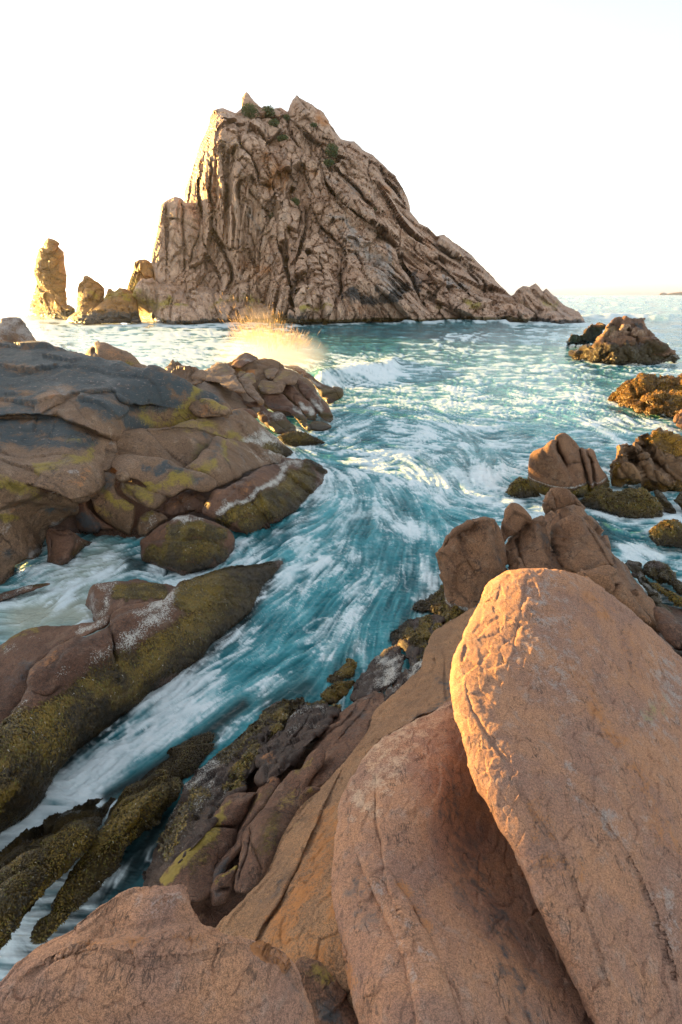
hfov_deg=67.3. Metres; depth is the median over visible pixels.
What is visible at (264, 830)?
rock rib
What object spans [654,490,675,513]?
weedy rock
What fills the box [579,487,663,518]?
weedy rock
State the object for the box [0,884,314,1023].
granite boulder
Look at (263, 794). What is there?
rock rib
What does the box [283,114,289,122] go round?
bush
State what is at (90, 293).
sea stack
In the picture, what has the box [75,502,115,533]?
boulder
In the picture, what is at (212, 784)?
barnacled rock
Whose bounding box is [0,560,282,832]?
weedy bank
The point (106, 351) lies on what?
boulder
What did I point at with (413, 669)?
barnacled rock
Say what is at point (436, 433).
sea
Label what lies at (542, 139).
sky
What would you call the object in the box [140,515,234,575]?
weedy rock
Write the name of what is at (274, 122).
bush
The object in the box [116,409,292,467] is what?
rock slab
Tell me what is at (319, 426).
weedy rock
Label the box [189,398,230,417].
boulder
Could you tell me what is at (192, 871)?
lichen rock
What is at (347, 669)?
weedy rock
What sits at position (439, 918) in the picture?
granite boulder
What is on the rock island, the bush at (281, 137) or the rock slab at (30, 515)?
the bush at (281, 137)
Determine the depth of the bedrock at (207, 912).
3.80 m
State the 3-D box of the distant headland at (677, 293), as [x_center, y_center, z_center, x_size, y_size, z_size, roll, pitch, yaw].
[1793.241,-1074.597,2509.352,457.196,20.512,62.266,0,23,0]
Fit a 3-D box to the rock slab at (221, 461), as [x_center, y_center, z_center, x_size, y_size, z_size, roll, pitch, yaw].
[-2.832,-1.460,14.196,1.298,1.284,4.527,6,24,14]
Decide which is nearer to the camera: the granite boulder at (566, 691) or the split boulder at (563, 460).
the granite boulder at (566, 691)
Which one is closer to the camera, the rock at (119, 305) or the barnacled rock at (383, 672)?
the barnacled rock at (383, 672)
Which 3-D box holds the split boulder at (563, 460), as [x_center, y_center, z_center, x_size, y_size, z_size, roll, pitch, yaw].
[6.281,-1.240,13.934,2.542,1.714,1.442,-5,24,-12]
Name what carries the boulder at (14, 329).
on the rock hump
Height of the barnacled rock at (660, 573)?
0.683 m
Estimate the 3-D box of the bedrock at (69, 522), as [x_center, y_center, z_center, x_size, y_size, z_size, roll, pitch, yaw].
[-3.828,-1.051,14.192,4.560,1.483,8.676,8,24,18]
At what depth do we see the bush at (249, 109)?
101.22 m
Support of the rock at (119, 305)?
in the sea
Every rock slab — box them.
[0,474,78,584]
[111,454,216,497]
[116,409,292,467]
[186,436,285,487]
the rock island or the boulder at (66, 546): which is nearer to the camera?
the boulder at (66, 546)
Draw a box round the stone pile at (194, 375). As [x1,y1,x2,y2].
[165,360,206,384]
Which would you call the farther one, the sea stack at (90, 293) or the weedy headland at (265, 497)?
the sea stack at (90, 293)
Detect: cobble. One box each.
[210,865,237,905]
[299,786,319,807]
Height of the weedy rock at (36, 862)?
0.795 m
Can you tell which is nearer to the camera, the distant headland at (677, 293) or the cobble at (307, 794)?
the cobble at (307, 794)
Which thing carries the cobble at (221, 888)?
on the bedrock at (207, 912)
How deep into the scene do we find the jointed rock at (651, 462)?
14.27 m
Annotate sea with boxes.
[0,295,681,980]
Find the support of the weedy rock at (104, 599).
in the sea
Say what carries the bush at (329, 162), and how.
on the rock island
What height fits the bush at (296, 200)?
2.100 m
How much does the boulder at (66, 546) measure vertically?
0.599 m
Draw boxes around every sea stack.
[25,238,74,319]
[66,275,104,324]
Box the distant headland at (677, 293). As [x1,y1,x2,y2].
[667,292,681,294]
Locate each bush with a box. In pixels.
[241,102,258,118]
[261,105,274,117]
[268,118,278,126]
[276,134,287,141]
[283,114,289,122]
[290,196,299,205]
[309,122,316,129]
[323,159,334,168]
[325,142,338,159]
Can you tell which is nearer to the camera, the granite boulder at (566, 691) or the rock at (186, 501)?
the granite boulder at (566, 691)
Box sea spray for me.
[214,294,321,355]
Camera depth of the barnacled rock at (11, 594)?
9.16 m
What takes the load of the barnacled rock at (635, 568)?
on the bedrock at (676, 612)
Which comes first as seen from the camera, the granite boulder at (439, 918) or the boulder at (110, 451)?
the granite boulder at (439, 918)
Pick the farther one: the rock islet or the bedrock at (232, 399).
the rock islet
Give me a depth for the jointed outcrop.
8.35 m
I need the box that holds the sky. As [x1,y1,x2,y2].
[0,0,681,294]
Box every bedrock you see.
[44,465,270,537]
[143,695,384,927]
[194,381,260,412]
[654,604,681,656]
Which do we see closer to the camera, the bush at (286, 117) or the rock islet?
the rock islet
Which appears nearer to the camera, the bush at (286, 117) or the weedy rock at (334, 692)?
the weedy rock at (334, 692)
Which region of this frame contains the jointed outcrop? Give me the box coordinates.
[435,487,658,631]
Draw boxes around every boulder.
[0,317,35,342]
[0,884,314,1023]
[46,528,91,564]
[71,495,90,502]
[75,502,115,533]
[86,341,146,367]
[90,472,134,535]
[103,440,116,470]
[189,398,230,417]
[331,701,593,1023]
[449,568,681,1023]
[527,433,609,497]
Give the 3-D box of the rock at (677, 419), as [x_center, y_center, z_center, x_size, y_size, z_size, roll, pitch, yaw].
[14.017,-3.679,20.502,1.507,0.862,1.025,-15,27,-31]
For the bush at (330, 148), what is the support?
on the rock island
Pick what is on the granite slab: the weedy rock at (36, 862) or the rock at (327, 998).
the rock at (327, 998)
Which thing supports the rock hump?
on the sea
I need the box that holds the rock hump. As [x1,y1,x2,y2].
[0,341,232,498]
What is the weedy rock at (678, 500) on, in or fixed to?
in the sea
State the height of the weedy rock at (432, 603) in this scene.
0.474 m
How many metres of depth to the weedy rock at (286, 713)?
6.11 m
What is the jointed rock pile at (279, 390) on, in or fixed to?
in the sea
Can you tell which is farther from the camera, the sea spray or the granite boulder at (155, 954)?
the sea spray
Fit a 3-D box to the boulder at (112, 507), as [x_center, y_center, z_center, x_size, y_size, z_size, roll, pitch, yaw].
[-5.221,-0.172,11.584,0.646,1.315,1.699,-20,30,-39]
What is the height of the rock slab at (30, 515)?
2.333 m
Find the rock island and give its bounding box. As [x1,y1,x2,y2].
[127,92,585,324]
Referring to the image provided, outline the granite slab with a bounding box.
[216,607,475,1009]
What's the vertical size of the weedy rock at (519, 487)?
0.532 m
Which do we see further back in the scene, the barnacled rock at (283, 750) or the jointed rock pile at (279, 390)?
the jointed rock pile at (279, 390)
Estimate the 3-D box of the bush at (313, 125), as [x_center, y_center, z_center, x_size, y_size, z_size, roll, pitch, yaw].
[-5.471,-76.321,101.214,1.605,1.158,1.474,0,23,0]
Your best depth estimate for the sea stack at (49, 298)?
105.89 m
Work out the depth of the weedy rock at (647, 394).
24.32 m
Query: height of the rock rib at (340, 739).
0.588 m
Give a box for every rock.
[0,583,49,601]
[0,797,115,949]
[29,724,227,944]
[83,288,140,324]
[85,579,174,621]
[118,480,165,509]
[137,510,167,536]
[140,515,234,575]
[142,698,298,886]
[155,489,207,517]
[159,792,255,901]
[254,702,341,786]
[267,697,341,740]
[278,431,324,446]
[295,957,358,1023]
[309,421,331,430]
[320,680,354,705]
[327,658,356,682]
[350,644,405,701]
[384,646,426,700]
[390,614,445,665]
[413,584,460,624]
[505,476,540,497]
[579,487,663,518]
[607,373,681,416]
[609,427,681,491]
[625,560,671,612]
[640,576,681,606]
[643,560,681,595]
[648,518,681,548]
[653,606,681,650]
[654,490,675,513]
[673,409,681,429]
[674,492,681,509]
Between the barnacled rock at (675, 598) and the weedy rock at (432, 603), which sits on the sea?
the barnacled rock at (675, 598)
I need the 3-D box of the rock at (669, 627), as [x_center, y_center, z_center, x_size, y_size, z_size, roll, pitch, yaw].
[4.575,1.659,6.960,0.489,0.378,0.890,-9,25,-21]
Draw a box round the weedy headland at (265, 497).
[202,458,327,534]
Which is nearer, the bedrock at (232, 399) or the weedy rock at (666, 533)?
the weedy rock at (666, 533)
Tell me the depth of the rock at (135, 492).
11.22 m
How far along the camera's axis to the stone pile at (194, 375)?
20.01 m
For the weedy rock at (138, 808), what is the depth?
4.87 m
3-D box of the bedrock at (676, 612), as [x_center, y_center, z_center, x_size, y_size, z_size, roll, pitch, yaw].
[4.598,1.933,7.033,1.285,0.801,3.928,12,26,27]
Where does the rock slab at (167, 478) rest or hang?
on the bedrock at (69, 522)
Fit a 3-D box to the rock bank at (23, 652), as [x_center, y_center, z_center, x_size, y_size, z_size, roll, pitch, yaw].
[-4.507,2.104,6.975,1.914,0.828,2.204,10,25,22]
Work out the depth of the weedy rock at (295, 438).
18.36 m
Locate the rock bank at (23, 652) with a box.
[0,615,110,723]
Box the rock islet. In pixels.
[566,316,679,364]
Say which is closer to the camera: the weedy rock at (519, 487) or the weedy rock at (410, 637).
the weedy rock at (410, 637)
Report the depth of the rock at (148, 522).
11.30 m
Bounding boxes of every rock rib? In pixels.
[212,776,279,883]
[234,747,325,893]
[303,691,384,787]
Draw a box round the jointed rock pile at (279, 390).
[204,352,343,434]
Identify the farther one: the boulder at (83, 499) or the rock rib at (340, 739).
the boulder at (83, 499)
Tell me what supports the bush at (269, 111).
on the rock island
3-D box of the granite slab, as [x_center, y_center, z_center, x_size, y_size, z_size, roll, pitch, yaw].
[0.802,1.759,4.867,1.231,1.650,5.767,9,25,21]

